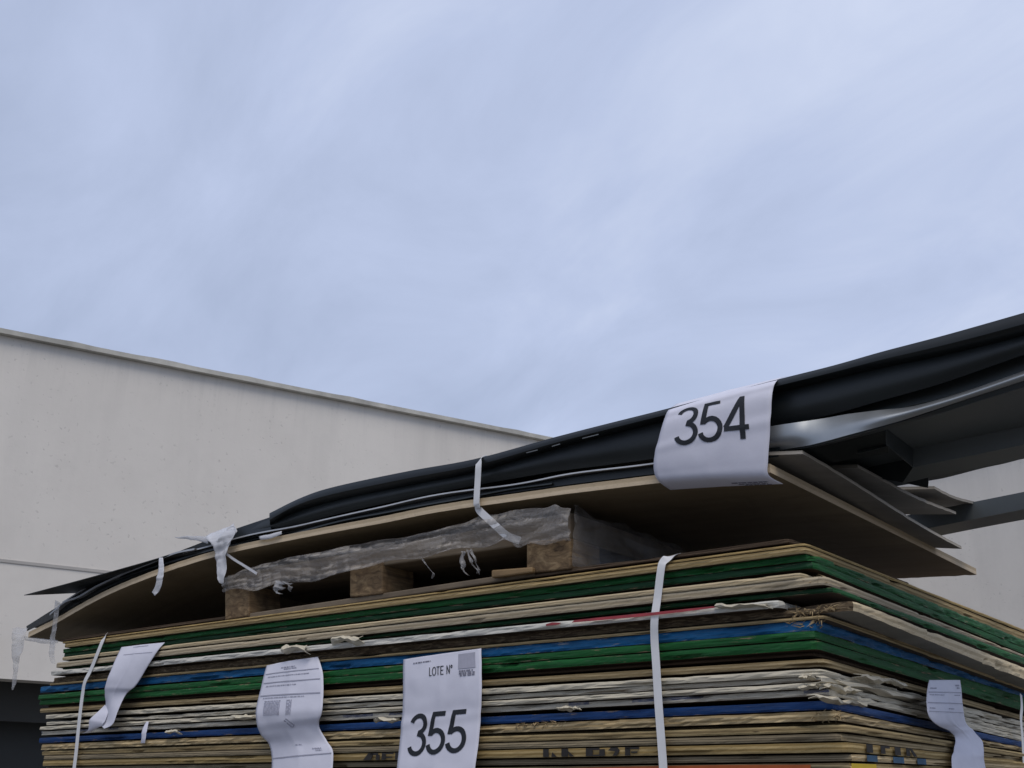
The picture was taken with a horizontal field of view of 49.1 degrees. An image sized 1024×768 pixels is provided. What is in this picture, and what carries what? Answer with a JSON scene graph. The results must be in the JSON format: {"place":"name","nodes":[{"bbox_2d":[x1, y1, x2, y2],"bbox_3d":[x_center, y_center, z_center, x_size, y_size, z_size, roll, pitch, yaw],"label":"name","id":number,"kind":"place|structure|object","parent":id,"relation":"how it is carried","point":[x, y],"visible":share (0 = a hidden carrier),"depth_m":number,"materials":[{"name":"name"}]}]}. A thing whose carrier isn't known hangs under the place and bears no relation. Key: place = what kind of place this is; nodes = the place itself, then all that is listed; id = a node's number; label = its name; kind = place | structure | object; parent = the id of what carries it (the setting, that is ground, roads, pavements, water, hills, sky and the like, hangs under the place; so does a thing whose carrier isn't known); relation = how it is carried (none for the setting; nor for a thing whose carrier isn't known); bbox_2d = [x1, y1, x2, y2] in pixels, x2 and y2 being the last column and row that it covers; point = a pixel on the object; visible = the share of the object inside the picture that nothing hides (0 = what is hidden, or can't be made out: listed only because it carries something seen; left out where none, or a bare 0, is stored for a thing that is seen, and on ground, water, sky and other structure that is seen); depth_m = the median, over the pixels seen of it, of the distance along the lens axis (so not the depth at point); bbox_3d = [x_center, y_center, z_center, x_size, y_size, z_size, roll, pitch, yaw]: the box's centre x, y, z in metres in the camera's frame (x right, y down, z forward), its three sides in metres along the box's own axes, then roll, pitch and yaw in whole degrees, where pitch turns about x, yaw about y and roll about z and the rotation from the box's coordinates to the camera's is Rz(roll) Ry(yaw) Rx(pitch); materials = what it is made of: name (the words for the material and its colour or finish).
{"place":"outdoors","nodes":[
{"label":"outdoors","id":0,"kind":"place"},
{"bbox_2d":[0,328,1023,767],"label":"warehouse","id":1,"kind":"structure","parent":0,"point":[110,460],"depth_m":14.49,"materials":[{"name":"metal"}]},
{"bbox_2d":[0,721,61,767],"bbox_3d":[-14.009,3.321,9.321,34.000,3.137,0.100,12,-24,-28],"label":"roller door","id":2,"kind":"structure","parent":1,"relation":"in","point":[20,747],"depth_m":13.76,"materials":[{"name":"black metal"}]},
{"bbox_2d":[0,0,1023,436],"label":"sky","id":3,"kind":"structure","parent":0,"point":[550,218],"materials":[{"name":"blue"}]},
{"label":"lower boards","id":4,"kind":"object","parent":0,"visible":0},
{"bbox_2d":[497,763,951,767],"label":"painted panel","id":5,"kind":"object","parent":4,"relation":"on","point":[834,765],"visible":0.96,"depth_m":1.79,"materials":[{"name":"beige wood"}]},
{"bbox_2d":[43,742,1023,766],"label":"plywood panel","id":6,"kind":"object","parent":5,"relation":"on","point":[771,749],"visible":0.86,"depth_m":1.97,"materials":[{"name":"beige wood"}]},
{"bbox_2d":[44,734,1022,760],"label":"plywood panel","id":7,"kind":"object","parent":6,"relation":"on","point":[779,739],"visible":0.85,"depth_m":1.98,"materials":[{"name":"beige wood"}]},
{"bbox_2d":[42,725,1023,757],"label":"plywood panel","id":8,"kind":"object","parent":7,"relation":"on","point":[814,729],"visible":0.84,"depth_m":1.98,"materials":[{"name":"beige wood"}]},
{"bbox_2d":[41,709,1021,751],"bbox_3d":[0.077,0.953,2.905,2.273,0.027,1.515,-15,-26,36],"label":"plywood panel","id":9,"kind":"object","parent":8,"relation":"on","point":[824,716],"visible":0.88,"depth_m":1.99,"materials":[{"name":"beige wood"}]},
{"bbox_2d":[45,722,1021,752],"bbox_3d":[0.079,0.974,2.936,2.269,0.013,1.501,-15,-26,36],"label":"hardboard sheet","id":10,"kind":"object","parent":9,"relation":"on","point":[749,726],"visible":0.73,"depth_m":2.00,"materials":[{"name":"brown wood"}]},
{"bbox_2d":[39,701,1021,747],"bbox_3d":[0.067,0.955,2.940,2.288,0.030,1.501,-15,-26,36],"label":"painted panel","id":11,"kind":"object","parent":10,"relation":"on","point":[791,707],"visible":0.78,"depth_m":2.03,"materials":[{"name":"blue paint"}]},
{"bbox_2d":[41,689,1021,741],"bbox_3d":[0.047,0.929,2.908,2.290,0.038,1.581,-15,-26,36],"label":"faced board","id":12,"kind":"object","parent":11,"relation":"on","point":[829,696],"visible":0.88,"depth_m":2.02,"materials":[{"name":"blue wood"}]},
{"bbox_2d":[40,682,1023,736],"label":"faced board","id":13,"kind":"object","parent":12,"relation":"on","point":[673,693],"visible":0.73,"depth_m":2.06,"materials":[{"name":"wood"}]},
{"bbox_2d":[141,722,148,742],"bbox_3d":[-0.902,0.856,2.753,0.024,0.052,0.012,-15,-26,37],"label":"paper scrap","id":14,"kind":"object","parent":13,"relation":"attached to","point":[143,733],"visible":1,"depth_m":2.75,"materials":[{"name":"white paper"}]},
{"bbox_2d":[46,676,1023,730],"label":"faced board","id":15,"kind":"object","parent":13,"relation":"on","point":[843,689],"visible":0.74,"depth_m":2.05,"materials":[{"name":"wood"}]},
{"bbox_2d":[46,669,1023,726],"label":"faced board","id":16,"kind":"object","parent":15,"relation":"on","point":[826,676],"visible":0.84,"depth_m":2.04,"materials":[{"name":"beige wood"}]},
{"bbox_2d":[40,659,1023,721],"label":"plywood panel","id":17,"kind":"object","parent":16,"relation":"on","point":[849,671],"visible":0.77,"depth_m":2.05,"materials":[{"name":"wood"}]},
{"bbox_2d":[48,652,1013,710],"bbox_3d":[0.062,0.884,2.996,2.267,0.020,1.501,-15,-26,36],"label":"hardboard sheet","id":18,"kind":"object","parent":17,"relation":"on","point":[743,660],"visible":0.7,"depth_m":2.05,"materials":[{"name":"wood"}]},
{"bbox_2d":[40,640,1023,715],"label":"painted panel","id":19,"kind":"object","parent":17,"relation":"on","point":[834,651],"visible":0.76,"depth_m":2.06,"materials":[{"name":"green paint"}]},
{"bbox_2d":[38,631,1023,702],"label":"painted panel","id":20,"kind":"object","parent":19,"relation":"on","point":[743,641],"visible":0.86,"depth_m":2.07,"materials":[{"name":"green paint"}]},
{"bbox_2d":[40,612,1023,696],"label":"painted panel","id":21,"kind":"object","parent":20,"relation":"on","point":[755,630],"visible":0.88,"depth_m":2.09,"materials":[{"name":"blue paint"}]},
{"bbox_2d":[50,615,1023,692],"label":"plywood panel","id":22,"kind":"object","parent":21,"relation":"on","point":[884,639],"visible":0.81,"depth_m":2.10,"materials":[{"name":"wood"}]},
{"bbox_2d":[256,657,332,767],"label":"paper sheet","id":23,"kind":"object","parent":22,"relation":"attached to","point":[289,706],"visible":1,"depth_m":2.42,"materials":[{"name":"white paper"}]},
{"bbox_2d":[397,648,481,767],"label":"paper sheet","id":24,"kind":"object","parent":22,"relation":"hanging from","point":[441,713],"visible":1,"depth_m":2.17,"materials":[{"name":"grey paper"}]},
{"bbox_2d":[53,601,1023,688],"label":"chipboard panel","id":25,"kind":"object","parent":20,"relation":"on","point":[865,617],"visible":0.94,"depth_m":2.09,"materials":[{"name":"wood"}]},
{"bbox_2d":[51,600,798,676],"bbox_3d":[-0.270,0.641,2.623,2.178,0.036,0.516,-15,-26,36],"label":"foil sheet","id":26,"kind":"object","parent":25,"relation":"on","point":[353,642],"visible":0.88,"depth_m":2.21,"materials":[{"name":"white"}]},
{"bbox_2d":[63,587,1023,669],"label":"painted panel","id":27,"kind":"object","parent":25,"relation":"on","point":[809,597],"visible":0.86,"depth_m":2.08,"materials":[{"name":"green paint"}]},
{"bbox_2d":[56,575,1023,667],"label":"plywood panel","id":28,"kind":"object","parent":27,"relation":"on","point":[821,581],"visible":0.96,"depth_m":2.11,"materials":[{"name":"wood"}]},
{"bbox_2d":[62,573,811,660],"bbox_3d":[0.082,0.742,2.990,2.175,0.025,1.502,-15,-26,36],"label":"plywood panel","id":29,"kind":"object","parent":28,"relation":"on","point":[499,609],"visible":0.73,"depth_m":2.22,"materials":[{"name":"wood"}]},
{"bbox_2d":[82,642,164,733],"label":"paper sheet","id":30,"kind":"object","parent":29,"relation":"hanging from","point":[129,666],"visible":1,"depth_m":2.84,"materials":[{"name":"white paper"}]},
{"bbox_2d":[64,562,1023,656],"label":"painted panel","id":31,"kind":"object","parent":28,"relation":"on","point":[813,569],"visible":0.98,"depth_m":2.15,"materials":[{"name":"green paint"}]},
{"bbox_2d":[63,554,1023,652],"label":"painted panel","id":32,"kind":"object","parent":31,"relation":"on","point":[793,560],"visible":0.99,"depth_m":2.21,"materials":[{"name":"green paint"}]},
{"bbox_2d":[65,547,1023,647],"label":"plywood panel","id":33,"kind":"object","parent":32,"relation":"on","point":[677,567],"visible":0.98,"depth_m":2.23,"materials":[{"name":"beige wood"}]},
{"bbox_2d":[73,633,106,767],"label":"strap","id":34,"kind":"object","parent":33,"relation":"attached to","point":[81,700],"visible":1,"depth_m":2.96,"materials":[{"name":"white plastic"}]},
{"bbox_2d":[492,567,534,578],"bbox_3d":[0.002,0.368,2.195,0.102,0.016,0.012,-15,-26,36],"label":"plank piece","id":35,"kind":"object","parent":33,"relation":"on","point":[502,573],"visible":1,"depth_m":2.19,"materials":[{"name":"brown wood"}]},
{"bbox_2d":[63,543,1023,643],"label":"fibre sheet","id":36,"kind":"object","parent":33,"relation":"on","point":[894,580],"visible":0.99,"depth_m":2.23,"materials":[{"name":"wood"}]},
{"bbox_2d":[60,539,908,641],"bbox_3d":[-0.237,0.565,2.717,2.223,0.022,0.551,-15,-26,36],"label":"hardboard sheet","id":37,"kind":"object","parent":36,"relation":"on","point":[738,548],"visible":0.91,"depth_m":2.07,"materials":[{"name":"beige wood"}]},
{"bbox_2d":[225,513,684,619],"bbox_3d":[-0.407,0.590,3.015,1.963,0.201,0.800,-15,-26,36],"label":"wooden pallet","id":38,"kind":"object","parent":37,"relation":"on","point":[475,558],"visible":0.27,"depth_m":2.41,"materials":[{"name":"brown wood"}]},
{"bbox_2d":[28,464,976,641],"bbox_3d":[-0.134,0.571,2.969,2.334,0.157,1.107,-15,-26,36],"label":"curved board","id":39,"kind":"object","parent":38,"relation":"on","point":[654,509],"visible":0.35,"depth_m":2.44,"materials":[{"name":"brown wood"}]},
{"bbox_2d":[152,558,163,595],"bbox_3d":[-0.904,0.492,2.874,0.046,0.102,0.013,-17,-27,39],"label":"plastic scrap","id":40,"kind":"object","parent":39,"relation":"hanging from","point":[158,584],"visible":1,"depth_m":2.87,"materials":[{"name":"white plastic"}]},
{"bbox_2d":[259,531,281,539],"bbox_3d":[-0.576,0.361,2.660,0.086,0.014,0.005,-15,-26,37],"label":"foil scrap","id":41,"kind":"object","parent":39,"relation":"on","point":[269,536],"visible":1,"depth_m":2.65,"materials":[{"name":"white"}]},
{"bbox_2d":[26,447,786,630],"bbox_3d":[-0.342,0.466,2.758,2.396,0.152,0.452,-15,-26,36],"label":"black sheet","id":42,"kind":"object","parent":39,"relation":"on","point":[562,482],"visible":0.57,"depth_m":2.28,"materials":[{"name":"black plastic"}]},
{"bbox_2d":[50,548,195,615],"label":"galvanised sheet","id":43,"kind":"object","parent":42,"relation":"on","point":[61,606],"visible":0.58,"depth_m":3.11,"materials":[{"name":"metal"}]},
{"bbox_2d":[26,518,271,594],"bbox_3d":[-0.966,0.467,2.969,0.980,0.112,0.064,-13,-25,32],"label":"black sheet","id":44,"kind":"object","parent":42,"relation":"on","point":[79,585],"visible":0.84,"depth_m":2.98,"materials":[{"name":"black plastic"}]},
{"bbox_2d":[175,523,257,583],"bbox_3d":[-0.762,0.431,2.799,0.394,0.163,0.043,-18,-28,40],"label":"plastic knot","id":45,"kind":"object","parent":44,"relation":"attached to","point":[219,540],"visible":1,"depth_m":2.74,"materials":[{"name":"white plastic"}]},
{"bbox_2d":[70,483,560,603],"bbox_3d":[-0.459,0.461,2.817,1.688,0.093,0.402,-15,-26,36],"label":"galvanised sheet","id":46,"kind":"object","parent":42,"relation":"on","point":[316,527],"visible":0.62,"depth_m":2.51,"materials":[{"name":"grey metal"}]},
{"bbox_2d":[62,463,653,602],"bbox_3d":[-0.343,0.420,2.731,2.063,0.104,0.402,-15,-26,36],"label":"galvanised sheet","id":47,"kind":"object","parent":42,"relation":"on","point":[401,504],"visible":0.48,"depth_m":2.42,"materials":[{"name":"metal"}]},
{"bbox_2d":[251,335,1023,529],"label":"black sheet","id":48,"kind":"object","parent":39,"relation":"on","point":[634,446],"visible":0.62,"depth_m":2.09,"materials":[{"name":"black plastic"}]},
{"bbox_2d":[269,313,1023,524],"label":"black sheet","id":49,"kind":"object","parent":48,"relation":"on","point":[994,331],"visible":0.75,"depth_m":2.10,"materials":[{"name":"black plastic"}]},
{"bbox_2d":[473,455,520,543],"bbox_3d":[-0.039,0.228,2.273,0.050,0.208,0.124,18,-27,-38],"label":"strap","id":50,"kind":"object","parent":49,"relation":"attached to","point":[493,523],"visible":0.95,"depth_m":2.26,"materials":[{"name":"white plastic"}]},
{"bbox_2d":[654,376,785,489],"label":"paper sheet","id":51,"kind":"object","parent":49,"relation":"on","point":[720,439],"visible":1,"depth_m":1.95,"materials":[{"name":"white paper"}]},
{"bbox_2d":[769,371,1023,450],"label":"trim strip","id":52,"kind":"object","parent":48,"relation":"attached to","point":[799,434],"depth_m":1.82,"materials":[{"name":"metal"}]},
{"bbox_2d":[888,387,1023,483],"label":"roof profile","id":53,"kind":"object","parent":52,"relation":"attached to","point":[984,432],"visible":0.91,"depth_m":1.88,"materials":[{"name":"grey metal"}]},
{"bbox_2d":[768,451,961,548],"bbox_3d":[0.658,0.245,2.230,0.202,0.050,0.803,-15,-26,36],"label":"grey board","id":54,"kind":"object","parent":39,"relation":"on","point":[810,469],"visible":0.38,"depth_m":2.09,"materials":[{"name":"grey wood"}]},
{"bbox_2d":[802,430,912,466],"bbox_3d":[0.564,0.124,1.949,0.222,0.034,0.170,-13,-25,32],"label":"channel","id":55,"kind":"object","parent":54,"relation":"on","point":[877,443],"visible":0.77,"depth_m":1.90,"materials":[{"name":"grey metal"}]},
{"bbox_2d":[828,465,955,513],"bbox_3d":[0.738,0.222,2.295,0.162,0.055,0.548,-15,-26,36],"label":"grey board","id":56,"kind":"object","parent":54,"relation":"on","point":[898,498],"visible":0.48,"depth_m":2.23,"materials":[{"name":"grey wood"}]},
{"bbox_2d":[865,460,928,487],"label":"black sheet","id":57,"kind":"object","parent":56,"relation":"on","point":[897,471],"visible":0.23,"depth_m":2.11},
{"bbox_2d":[790,355,1023,485],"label":"black sheet","id":58,"kind":"object","parent":39,"relation":"on","point":[993,373],"visible":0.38,"depth_m":1.83,"materials":[{"name":"black plastic"}]},
{"bbox_2d":[907,492,1023,534],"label":"angle bar","id":59,"kind":"object","parent":39,"relation":"on","point":[992,511],"visible":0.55,"depth_m":2.54,"materials":[{"name":"grey metal"}]},
{"bbox_2d":[899,486,973,507],"bbox_3d":[0.929,0.256,2.526,0.162,0.062,0.342,-15,-26,36],"label":"grey board","id":60,"kind":"object","parent":59,"relation":"on","point":[935,495],"visible":0.41,"depth_m":2.43,"materials":[{"name":"grey wood"}]},
{"bbox_2d":[650,553,679,767],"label":"strap","id":61,"kind":"object","parent":37,"relation":"hanging from","point":[657,686],"visible":1,"depth_m":1.92,"materials":[{"name":"white plastic"}]},
{"bbox_2d":[926,680,985,767],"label":"paper sheet","id":62,"kind":"object","parent":8,"relation":"on","point":[944,703],"visible":1,"depth_m":2.04,"materials":[{"name":"white paper"}]},
{"bbox_2d":[1020,694,1023,762],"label":"strap","id":63,"kind":"object","parent":8,"relation":"attached to","point":[1021,715],"visible":1,"depth_m":2.41,"materials":[{"name":"white plastic"}]},
{"bbox_2d":[46,754,1023,767],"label":"plywood panel","id":64,"kind":"object","parent":5,"relation":"on","point":[779,759],"visible":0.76,"depth_m":1.96,"materials":[{"name":"brown wood"}]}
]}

